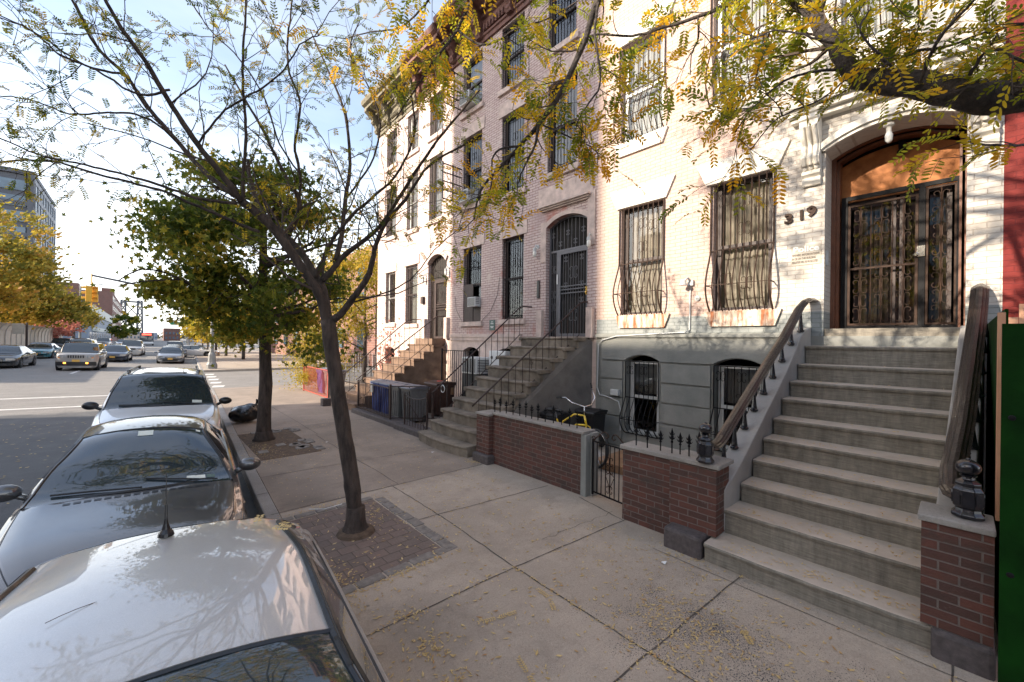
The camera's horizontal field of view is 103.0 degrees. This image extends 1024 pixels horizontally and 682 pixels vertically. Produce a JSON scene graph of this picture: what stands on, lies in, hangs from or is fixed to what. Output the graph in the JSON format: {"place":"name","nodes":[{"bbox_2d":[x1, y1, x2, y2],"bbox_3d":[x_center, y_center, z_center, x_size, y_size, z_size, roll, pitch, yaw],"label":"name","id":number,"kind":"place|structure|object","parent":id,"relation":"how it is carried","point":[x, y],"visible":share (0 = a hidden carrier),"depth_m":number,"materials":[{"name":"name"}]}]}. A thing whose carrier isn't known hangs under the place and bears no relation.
{"place":"outdoors","nodes":[
{"label":"outdoors","id":0,"kind":"place"},
{"bbox_2d":[0,166,55,321],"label":"office tower","id":1,"kind":"structure","parent":0,"point":[45,198],"depth_m":84.21,"materials":[{"name":"grey glass"}]},
{"bbox_2d":[0,177,25,190],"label":"window","id":2,"kind":"structure","parent":1,"relation":"in","point":[20,184],"depth_m":82.94,"materials":[{"name":"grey glass"}]},
{"bbox_2d":[0,192,25,206],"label":"window","id":3,"kind":"structure","parent":1,"relation":"in","point":[7,196],"depth_m":82.96,"materials":[{"name":"grey glass"}]},
{"bbox_2d":[0,338,376,529],"bbox_3d":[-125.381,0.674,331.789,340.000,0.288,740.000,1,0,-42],"label":"road","id":4,"kind":"structure","parent":0,"point":[43,377],"depth_m":13.19,"materials":[{"name":"asphalt"}]},
{"bbox_2d":[0,345,36,367],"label":"car","id":5,"kind":"object","parent":4,"relation":"on","point":[17,356],"visible":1,"depth_m":25.79,"materials":[{"name":"grey metal"}]},
{"bbox_2d":[12,322,27,346],"bbox_3d":[-46.685,-0.070,38.664,0.978,3.400,0.180,1,0,-42],"label":"street sign","id":6,"kind":"object","parent":4,"relation":"on","point":[17,328],"visible":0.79,"depth_m":38.70,"materials":[{"name":"metal"}]},
{"bbox_2d":[0,322,62,345],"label":"curved fence","id":7,"kind":"object","parent":4,"relation":"on","point":[36,334],"visible":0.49,"depth_m":46.00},
{"bbox_2d":[0,194,82,310],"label":"street tree","id":8,"kind":"object","parent":4,"relation":"on","point":[34,261],"visible":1,"depth_m":34.64,"materials":[{"name":"yellow plant"}]},
{"bbox_2d":[27,342,61,357],"bbox_3d":[-42.839,0.866,37.134,2.224,1.496,4.722,1,0,-42],"label":"car","id":9,"kind":"object","parent":4,"relation":"on","point":[44,349],"visible":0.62,"depth_m":36.39,"materials":[{"name":"teal metal"}]},
{"bbox_2d":[0,267,94,329],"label":"street tree","id":10,"kind":"object","parent":4,"relation":"on","point":[69,308],"visible":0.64,"depth_m":49.52,"materials":[{"name":"yellow plant"}]},
{"bbox_2d":[33,318,84,338],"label":"shrub","id":11,"kind":"object","parent":4,"relation":"on","point":[68,330],"visible":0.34,"depth_m":61.07,"materials":[{"name":"red plant"}]},
{"bbox_2d":[50,300,111,340],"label":"commercial building","id":12,"kind":"structure","parent":4,"relation":"on","point":[91,333],"depth_m":110.18,"materials":[{"name":"grey glass"}]},
{"bbox_2d":[55,342,107,369],"bbox_3d":[-28.037,0.986,26.597,2.284,1.800,4.624,1,0,-42],"label":"car","id":13,"kind":"object","parent":4,"relation":"on","point":[82,355],"visible":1,"depth_m":25.43,"materials":[{"name":"silver metal"}]},
{"bbox_2d":[62,291,114,337],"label":"street tree","id":14,"kind":"object","parent":4,"relation":"on","point":[92,321],"visible":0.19,"depth_m":71.67,"materials":[{"name":"yellow plant"}]},
{"bbox_2d":[56,281,121,340],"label":"brick building","id":15,"kind":"structure","parent":4,"relation":"on","point":[109,303],"depth_m":157.84,"materials":[{"name":"brown brick"}]},
{"bbox_2d":[0,370,224,409],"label":"road marking","id":16,"kind":"object","parent":4,"relation":"on","point":[88,396],"visible":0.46,"depth_m":14.43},
{"bbox_2d":[105,345,132,361],"bbox_3d":[-34.734,1.071,35.711,2.224,1.496,4.722,1,0,-42],"label":"car","id":17,"kind":"object","parent":4,"relation":"on","point":[120,352],"visible":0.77,"depth_m":34.87,"materials":[{"name":"grey metal"}]},
{"bbox_2d":[104,313,141,338],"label":"street tree","id":18,"kind":"object","parent":4,"relation":"on","point":[122,333],"visible":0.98,"depth_m":107.77,"materials":[{"name":"green plant"}]},
{"bbox_2d":[0,415,260,592],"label":"parked car","id":19,"kind":"object","parent":4,"relation":"on","point":[101,483],"visible":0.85,"depth_m":3.78,"materials":[{"name":"grey"}]},
{"bbox_2d":[120,299,142,332],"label":"bridge tower","id":20,"kind":"structure","parent":4,"relation":"on","point":[122,301],"depth_m":294.01,"materials":[{"name":"metal"}]},
{"bbox_2d":[121,340,145,355],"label":"car","id":21,"kind":"object","parent":4,"relation":"on","point":[137,346],"visible":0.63,"depth_m":46.21,"materials":[{"name":"silver metal"}]},
{"bbox_2d":[140,333,153,345],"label":"bus","id":22,"kind":"object","parent":4,"relation":"on","point":[146,338],"visible":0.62,"depth_m":99.87,"materials":[{"name":"white metal"}]},
{"bbox_2d":[81,365,231,428],"bbox_3d":[-7.414,1.435,8.616,2.224,1.717,4.871,1,0,-42],"label":"parked car","id":23,"kind":"object","parent":4,"relation":"on","point":[140,391],"visible":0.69,"depth_m":7.82,"materials":[{"name":"silver metal"}]},
{"bbox_2d":[154,347,186,363],"bbox_3d":[-30.389,1.244,36.277,2.224,1.496,4.722,1,0,-42],"label":"parked car","id":24,"kind":"object","parent":4,"relation":"on","point":[170,354],"visible":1,"depth_m":35.03,"materials":[{"name":"silver metal"}]},
{"bbox_2d":[163,328,179,340],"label":"building","id":25,"kind":"structure","parent":4,"relation":"on","point":[169,334],"depth_m":230.67,"materials":[{"name":"brick"}]},
{"bbox_2d":[0,472,389,681],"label":"parked car","id":26,"kind":"object","parent":4,"relation":"on","point":[242,600],"visible":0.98,"depth_m":1.51,"materials":[{"name":"silver metal"}]},
{"bbox_2d":[182,345,219,356],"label":"parked car","id":27,"kind":"object","parent":4,"relation":"on","point":[197,350],"visible":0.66,"depth_m":47.56,"materials":[{"name":"white metal"}]},
{"bbox_2d":[212,389,281,518],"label":"kerb","id":28,"kind":"structure","parent":4,"relation":"on","point":[262,500],"depth_m":6.41,"materials":[{"name":"concrete"}]},
{"bbox_2d":[0,0,447,336],"label":"sky","id":29,"kind":"structure","parent":0,"point":[86,238],"materials":[{"name":"white"}]},
{"bbox_2d":[190,344,371,371],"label":"pavement","id":30,"kind":"structure","parent":0,"point":[231,362],"depth_m":38.35,"materials":[{"name":"concrete"}]},
{"bbox_2d":[81,274,216,368],"bbox_3d":[-23.252,-1.059,26.557,6.670,5.950,0.640,1,0,-42],"label":"traffic signal","id":31,"kind":"object","parent":30,"relation":"on","point":[91,294],"visible":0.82,"depth_m":24.86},
{"bbox_2d":[176,315,216,349],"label":"street tree","id":32,"kind":"object","parent":30,"relation":"on","point":[187,333],"visible":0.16,"depth_m":54.44,"materials":[{"name":"yellow plant"}]},
{"bbox_2d":[189,312,227,355],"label":"street tree","id":33,"kind":"object","parent":30,"relation":"on","point":[202,338],"visible":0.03,"depth_m":46.21,"materials":[{"name":"yellow plant"}]},
{"bbox_2d":[191,319,252,358],"bbox_3d":[-27.827,-1.679,41.056,7.177,7.094,6.695,1,0,-42],"label":"street tree","id":34,"kind":"object","parent":30,"relation":"on","point":[243,352],"visible":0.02,"depth_m":39.64,"materials":[{"name":"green plant"}]},
{"bbox_2d":[205,272,306,346],"bbox_3d":[-19.972,-1.945,32.586,6.716,7.810,7.093,1,0,-6],"label":"street tree","id":35,"kind":"object","parent":30,"relation":"on","point":[218,344],"visible":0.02,"depth_m":32.24,"materials":[{"name":"green plant"}]},
{"bbox_2d":[271,244,377,365],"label":"brick building","id":36,"kind":"structure","parent":0,"point":[371,344],"depth_m":36.15,"materials":[{"name":"brown brick"}]},
{"bbox_2d":[214,381,481,513],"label":"pavement","id":37,"kind":"structure","parent":0,"point":[322,485],"depth_m":7.71,"materials":[{"name":"concrete"}]},
{"bbox_2d":[228,399,257,421],"bbox_3d":[-6.975,1.817,10.647,0.684,0.586,0.630,1,0,-8],"label":"rubbish bag","id":38,"kind":"object","parent":37,"relation":"on","point":[245,413],"visible":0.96,"depth_m":10.44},
{"bbox_2d":[237,429,320,460],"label":"tree pit soil","id":39,"kind":"object","parent":37,"relation":"on","point":[287,436],"visible":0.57,"depth_m":8.26,"materials":[{"name":"soil"}]},
{"bbox_2d":[61,141,390,441],"bbox_3d":[-5.820,-1.013,8.966,5.522,6.287,4.960,1,0,-42],"label":"maple tree","id":40,"kind":"object","parent":39,"relation":"on","point":[189,231],"visible":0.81,"depth_m":8.01,"materials":[{"name":"green plant"}]},
{"bbox_2d":[303,366,327,397],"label":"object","id":41,"kind":"object","parent":37,"relation":"on","point":[311,374],"visible":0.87,"depth_m":16.34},
{"bbox_2d":[271,329,362,390],"bbox_3d":[-8.815,0.895,18.184,4.203,2.990,3.932,1,0,-42],"label":"shrub","id":42,"kind":"object","parent":37,"relation":"on","point":[303,376],"visible":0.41,"depth_m":17.39,"materials":[{"name":"yellow plant"}]},
{"bbox_2d":[316,367,326,392],"bbox_3d":[-7.432,1.591,16.362,0.674,1.033,0.740,1,0,-42],"label":"rubbish bin","id":43,"kind":"object","parent":37,"relation":"on","point":[320,381],"visible":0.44,"depth_m":16.08,"materials":[{"name":"pink plastic"}]},
{"bbox_2d":[291,234,377,381],"bbox_3d":[-7.476,-1.425,19.910,5.704,7.082,7.524,1,0,3],"label":"street tree","id":44,"kind":"object","parent":37,"relation":"on","point":[361,263],"visible":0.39,"depth_m":19.28,"materials":[{"name":"yellow plant"}]},
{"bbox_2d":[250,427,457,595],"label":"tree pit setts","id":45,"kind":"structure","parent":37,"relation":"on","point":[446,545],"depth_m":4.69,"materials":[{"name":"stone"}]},
{"bbox_2d":[340,352,376,383],"bbox_3d":[-7.855,1.354,19.958,0.040,1.600,5.940,1,0,-42],"label":"iron fence","id":46,"kind":"object","parent":37,"relation":"on","point":[351,378],"visible":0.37,"depth_m":19.40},
{"bbox_2d":[370,379,393,411],"bbox_3d":[-3.907,1.659,12.337,0.637,0.983,0.600,1,0,-42],"label":"rubbish bin","id":47,"kind":"object","parent":37,"relation":"on","point":[375,382],"visible":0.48,"depth_m":12.14,"materials":[{"name":"blue plastic"}]},
{"bbox_2d":[351,407,430,437],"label":"plinth","id":48,"kind":"structure","parent":37,"relation":"on","point":[397,424],"depth_m":10.44,"materials":[{"name":"concrete"}]},
{"bbox_2d":[357,380,389,418],"bbox_3d":[-3.926,1.642,11.490,0.040,0.920,2.271,1,0,-41],"label":"iron fence","id":49,"kind":"object","parent":48,"relation":"on","point":[359,395],"visible":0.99,"depth_m":11.60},
{"bbox_2d":[404,392,427,429],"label":"iron gate","id":50,"kind":"structure","parent":48,"relation":"on","point":[405,395],"depth_m":9.64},
{"bbox_2d":[389,384,446,418],"bbox_3d":[-2.378,1.606,10.609,1.578,1.030,0.471,1,0,16],"label":"iron fence","id":51,"kind":"object","parent":48,"relation":"on","point":[390,396],"visible":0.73,"depth_m":10.61,"materials":[{"name":"black metal"}]},
{"bbox_2d":[378,380,405,413],"bbox_3d":[-3.482,1.664,11.886,0.614,0.983,0.600,1,0,-42],"label":"rubbish bin","id":52,"kind":"object","parent":37,"relation":"on","point":[384,383],"visible":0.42,"depth_m":11.68,"materials":[{"name":"blue plastic"}]},
{"bbox_2d":[343,316,445,409],"bbox_3d":[-3.988,0.653,13.601,3.288,3.037,1.814,1,0,-28],"label":"stoop","id":53,"kind":"object","parent":37,"relation":"on","point":[418,362],"visible":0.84,"depth_m":13.39,"materials":[{"name":"brown stone"}]},
{"bbox_2d":[388,382,416,416],"bbox_3d":[-3.065,1.669,11.427,0.614,0.983,0.600,1,0,-42],"label":"rubbish bin","id":54,"kind":"object","parent":37,"relation":"on","point":[396,406],"visible":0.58,"depth_m":11.18,"materials":[{"name":"grey plastic"}]},
{"bbox_2d":[361,22,452,380],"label":"rowhouse","id":55,"kind":"structure","parent":37,"relation":"on","point":[424,302],"depth_m":15.24,"materials":[{"name":"beige stone"}]},
{"bbox_2d":[371,301,399,369],"bbox_3d":[-5.101,0.240,16.562,0.613,3.798,2.496,1,0,-42],"label":"climbing plant","id":56,"kind":"object","parent":55,"relation":"attached to","point":[378,353],"visible":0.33,"depth_m":16.82,"materials":[{"name":"pink plant"}]},
{"bbox_2d":[386,272,395,322],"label":"window","id":57,"kind":"structure","parent":55,"relation":"in","point":[389,312],"depth_m":16.88,"materials":[{"name":"white glass"}]},
{"bbox_2d":[387,131,396,167],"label":"window","id":58,"kind":"structure","parent":55,"relation":"in","point":[394,156],"depth_m":16.90,"materials":[{"name":"grey glass"}]},
{"bbox_2d":[406,265,417,323],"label":"window","id":59,"kind":"structure","parent":55,"relation":"in","point":[412,292],"depth_m":15.66,"materials":[{"name":"grey wood"}]},
{"bbox_2d":[407,174,417,230],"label":"window","id":60,"kind":"structure","parent":55,"relation":"in","point":[414,220],"depth_m":15.65,"materials":[{"name":"glass"}]},
{"bbox_2d":[408,111,418,151],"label":"window","id":61,"kind":"structure","parent":55,"relation":"in","point":[416,137],"depth_m":15.61,"materials":[{"name":"white glass"}]},
{"bbox_2d":[430,155,442,218],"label":"window","id":62,"kind":"structure","parent":55,"relation":"in","point":[438,170],"depth_m":14.43,"materials":[{"name":"grey wood"}]},
{"bbox_2d":[431,95,442,134],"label":"window","id":63,"kind":"structure","parent":55,"relation":"in","point":[436,121],"depth_m":14.43,"materials":[{"name":"grey glass"}]},
{"bbox_2d":[430,255,446,338],"bbox_3d":[-2.470,-1.530,14.144,0.085,2.900,1.202,1,0,-42],"label":"door","id":64,"kind":"structure","parent":55,"relation":"in","point":[438,290],"depth_m":14.26,"materials":[{"name":"wood"}]},
{"bbox_2d":[400,384,430,421],"bbox_3d":[-2.620,1.675,10.980,0.614,0.983,0.600,1,0,-42],"label":"rubbish bin","id":65,"kind":"object","parent":37,"relation":"on","point":[418,392],"visible":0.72,"depth_m":10.80,"materials":[{"name":"grey plastic"}]},
{"bbox_2d":[424,380,455,414],"bbox_3d":[-2.124,1.671,11.996,0.674,1.003,0.740,1,0,-42],"label":"rubbish bin","id":66,"kind":"object","parent":37,"relation":"on","point":[437,396],"visible":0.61,"depth_m":11.74,"materials":[{"name":"black plastic"}]},
{"bbox_2d":[441,348,473,395],"bbox_3d":[-1.614,1.230,11.812,0.040,2.000,1.590,1,0,-42],"label":"iron fence","id":67,"kind":"object","parent":37,"relation":"on","point":[442,377],"visible":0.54,"depth_m":11.73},
{"bbox_2d":[462,373,487,395],"bbox_3d":[-1.048,1.572,11.891,0.450,1.230,0.800,1,0,-42],"label":"cellar door","id":68,"kind":"structure","parent":37,"relation":"on","point":[469,381],"depth_m":11.79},
{"bbox_2d":[462,356,488,373],"bbox_3d":[-1.056,0.702,11.869,0.507,0.470,0.707,1,0,-42],"label":"air conditioner","id":69,"kind":"object","parent":68,"relation":"on","point":[476,365],"visible":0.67,"depth_m":11.62,"materials":[{"name":"white metal"}]},
{"bbox_2d":[418,301,591,457],"bbox_3d":[-0.103,0.645,9.093,3.466,3.147,1.983,1,0,-32],"label":"stoop","id":70,"kind":"object","parent":37,"relation":"on","point":[542,372],"visible":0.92,"depth_m":8.85,"materials":[{"name":"grey stone"}]},
{"bbox_2d":[433,0,599,407],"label":"rowhouse","id":71,"kind":"structure","parent":37,"relation":"on","point":[545,267],"depth_m":11.02,"materials":[{"name":"pink brick"}]},
{"bbox_2d":[442,134,481,199],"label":"window","id":72,"kind":"structure","parent":71,"relation":"in","point":[475,154],"depth_m":12.74,"materials":[{"name":"grey glass"}]},
{"bbox_2d":[443,53,482,111],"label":"window","id":73,"kind":"structure","parent":71,"relation":"in","point":[479,66],"depth_m":12.81,"materials":[{"name":"grey glass"}]},
{"bbox_2d":[458,188,478,204],"bbox_3d":[-1.331,-4.408,12.509,0.446,0.342,0.481,1,0,-42],"label":"air conditioner","id":74,"kind":"object","parent":71,"relation":"attached to","point":[462,201],"visible":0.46,"depth_m":12.34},
{"bbox_2d":[460,89,479,110],"bbox_3d":[-1.295,-7.367,12.509,0.446,0.342,0.481,1,0,-42],"label":"air conditioner","id":75,"kind":"object","parent":71,"relation":"attached to","point":[463,101],"visible":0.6,"depth_m":12.39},
{"bbox_2d":[464,246,481,321],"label":"window","id":76,"kind":"structure","parent":71,"relation":"in","point":[471,314],"depth_m":12.66,"materials":[{"name":"black glass"}]},
{"bbox_2d":[467,296,480,307],"bbox_3d":[-1.130,-1.186,12.363,0.286,0.305,0.406,1,0,-42],"label":"air conditioner","id":77,"kind":"object","parent":71,"relation":"attached to","point":[474,302],"visible":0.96,"depth_m":12.22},
{"bbox_2d":[489,351,509,364],"bbox_3d":[-0.359,0.596,11.384,0.207,0.640,0.700,1,0,-42],"label":"meter box","id":78,"kind":"object","parent":71,"relation":"attached to","point":[494,357],"visible":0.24,"depth_m":11.37,"materials":[{"name":"white metal"}]},
{"bbox_2d":[503,236,523,318],"bbox_3d":[0.096,-1.729,11.253,0.150,2.250,0.869,1,0,-42],"label":"window","id":79,"kind":"structure","parent":71,"relation":"in","point":[507,279],"depth_m":11.38,"materials":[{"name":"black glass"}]},
{"bbox_2d":[503,112,524,192],"bbox_3d":[0.138,-5.209,11.327,0.246,2.210,0.919,1,0,-42],"label":"window","id":80,"kind":"structure","parent":71,"relation":"in","point":[516,135],"depth_m":11.49,"materials":[{"name":"grey glass"}]},
{"bbox_2d":[503,15,524,86],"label":"window","id":81,"kind":"structure","parent":71,"relation":"in","point":[515,57],"depth_m":11.51,"materials":[{"name":"grey glass"}]},
{"bbox_2d":[549,74,576,171],"bbox_3d":[1.331,-5.274,10.012,0.246,2.210,0.929,1,0,-42],"label":"window","id":82,"kind":"structure","parent":71,"relation":"in","point":[560,158],"depth_m":10.10,"materials":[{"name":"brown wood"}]},
{"bbox_2d":[549,0,576,47],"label":"window","id":83,"kind":"structure","parent":71,"relation":"in","point":[571,9],"depth_m":10.14,"materials":[{"name":"black glass"}]},
{"bbox_2d":[548,215,587,336],"bbox_3d":[1.379,-1.568,9.852,0.150,2.930,1.290,1,0,-42],"label":"door","id":84,"kind":"structure","parent":71,"relation":"in","point":[568,254],"depth_m":9.93,"materials":[{"name":"black metal"}]},
{"bbox_2d":[232,406,966,681],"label":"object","id":85,"kind":"structure","parent":0,"point":[708,602],"depth_m":3.62,"materials":[{"name":"concrete"}]},
{"bbox_2d":[598,450,622,474],"bbox_3d":[2.547,2.161,7.024,1.450,0.140,1.750,1,0,-42],"label":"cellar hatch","id":86,"kind":"object","parent":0,"point":[616,462],"visible":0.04,"depth_m":7.04,"materials":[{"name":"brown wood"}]},
{"bbox_2d":[280,444,997,681],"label":"pavement","id":87,"kind":"structure","parent":0,"point":[861,656],"depth_m":3.35,"materials":[{"name":"concrete"}]},
{"bbox_2d":[288,500,440,587],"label":"tree pit paving","id":88,"kind":"object","parent":87,"relation":"on","point":[389,552],"visible":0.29,"depth_m":4.38,"materials":[{"name":"brick"}]},
{"bbox_2d":[336,523,374,540],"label":"tree pit soil","id":89,"kind":"object","parent":88,"relation":"on","point":[368,532],"visible":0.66,"depth_m":4.49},
{"bbox_2d":[0,0,491,533],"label":"honey locust tree","id":90,"kind":"object","parent":89,"relation":"on","point":[356,522],"visible":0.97,"depth_m":4.24,"materials":[{"name":"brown plant"}]},
{"bbox_2d":[0,345,956,681],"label":"fallen leaves","id":91,"kind":"object","parent":87,"relation":"on","point":[422,645],"visible":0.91,"depth_m":3.29,"materials":[{"name":"yellow plant"}]},
{"bbox_2d":[472,397,598,496],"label":"brick wall","id":92,"kind":"structure","parent":87,"relation":"on","point":[555,453],"depth_m":6.48,"materials":[{"name":"brick"}]},
{"bbox_2d":[591,432,623,503],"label":"iron gate","id":93,"kind":"structure","parent":92,"relation":"attached to","point":[609,473],"depth_m":5.57,"materials":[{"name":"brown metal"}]},
{"bbox_2d":[539,410,572,423],"bbox_3d":[0.907,1.823,8.429,0.514,0.773,0.500,1,0,-42],"label":"rubbish bin","id":94,"kind":"object","parent":87,"relation":"on","point":[550,414],"visible":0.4,"depth_m":8.28,"materials":[{"name":"black plastic"}]},
{"bbox_2d":[546,383,608,468],"bbox_3d":[1.190,1.503,7.617,0.663,1.427,1.763,1,0,-42],"label":"bicycle","id":95,"kind":"object","parent":87,"relation":"on","point":[586,426],"visible":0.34,"depth_m":7.41,"materials":[{"name":"yellow metal"}]},
{"bbox_2d":[574,407,607,446],"bbox_3d":[1.657,1.812,8.569,0.514,0.813,0.500,1,0,-42],"label":"rubbish bin","id":96,"kind":"object","parent":87,"relation":"on","point":[595,418],"visible":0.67,"depth_m":8.43,"materials":[{"name":"black plastic"}]},
{"bbox_2d":[270,0,1023,282],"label":"honey locust tree","id":97,"kind":"object","parent":87,"relation":"on","point":[989,94],"visible":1,"depth_m":2.80,"materials":[{"name":"yellow plant"}]},
{"bbox_2d":[620,421,733,559],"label":"brick wall","id":98,"kind":"structure","parent":87,"relation":"on","point":[675,497],"depth_m":4.49,"materials":[{"name":"brick"}]},
{"bbox_2d":[595,0,1005,513],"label":"rowhouse","id":99,"kind":"structure","parent":87,"relation":"on","point":[693,315],"depth_m":6.72,"materials":[{"name":"paint"}]},
{"bbox_2d":[612,198,664,315],"bbox_3d":[2.637,-1.646,8.307,0.536,2.275,1.018,1,0,-42],"label":"window","id":100,"kind":"structure","parent":99,"relation":"in","point":[644,230],"depth_m":8.43,"materials":[{"name":"brown metal"}]},
{"bbox_2d":[619,361,658,438],"bbox_3d":[2.647,1.163,8.266,0.526,1.497,0.752,1,0,-42],"label":"window","id":101,"kind":"structure","parent":99,"relation":"in","point":[647,372],"depth_m":8.36,"materials":[{"name":"white"}]},
{"bbox_2d":[613,23,665,144],"bbox_3d":[2.663,-5.176,8.332,0.527,2.073,1.034,1,0,-42],"label":"window","id":102,"kind":"structure","parent":99,"relation":"in","point":[642,98],"depth_m":8.45,"materials":[{"name":"white metal"}]},
{"bbox_2d":[709,365,761,451],"bbox_3d":[3.856,1.178,6.932,0.526,1.497,0.812,1,0,-42],"label":"window","id":103,"kind":"structure","parent":99,"relation":"in","point":[733,380],"depth_m":7.16,"materials":[{"name":"white"}]},
{"bbox_2d":[704,169,775,311],"bbox_3d":[3.896,-1.630,6.918,0.536,2.275,1.008,1,0,-42],"label":"window","id":104,"kind":"structure","parent":99,"relation":"in","point":[744,251],"depth_m":7.03,"materials":[{"name":"black metal"}]},
{"bbox_2d":[705,0,775,105],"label":"window","id":105,"kind":"structure","parent":99,"relation":"in","point":[724,54],"depth_m":7.09,"materials":[{"name":"glass"}]},
{"bbox_2d":[834,0,945,43],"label":"window","id":106,"kind":"structure","parent":99,"relation":"in","point":[885,15],"depth_m":5.80,"materials":[{"name":"white metal"}]},
{"bbox_2d":[847,185,952,325],"bbox_3d":[5.647,-1.171,6.018,0.050,1.960,1.150,1,0,-42],"label":"door","id":107,"kind":"structure","parent":99,"relation":"in","point":[855,216],"depth_m":5.99,"materials":[{"name":"black metal"}]},
{"bbox_2d":[696,283,989,649],"bbox_3d":[4.204,0.782,4.950,4.507,2.978,2.113,1,0,-42],"label":"stoop","id":108,"kind":"object","parent":87,"relation":"on","point":[943,390],"visible":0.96,"depth_m":4.24,"materials":[{"name":"paint"}]},
{"bbox_2d":[917,501,995,680],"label":"brick wall","id":109,"kind":"structure","parent":87,"relation":"on","point":[957,584],"depth_m":2.82,"materials":[{"name":"brick"}]},
{"bbox_2d":[985,304,1023,681],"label":"board fence","id":110,"kind":"object","parent":87,"relation":"on","point":[1004,487],"visible":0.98,"depth_m":2.60,"materials":[{"name":"green wood"}]},
{"bbox_2d":[1002,0,1023,322],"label":"rowhouse","id":111,"kind":"structure","parent":87,"relation":"on","point":[1013,258],"depth_m":4.74,"materials":[{"name":"red brick"}]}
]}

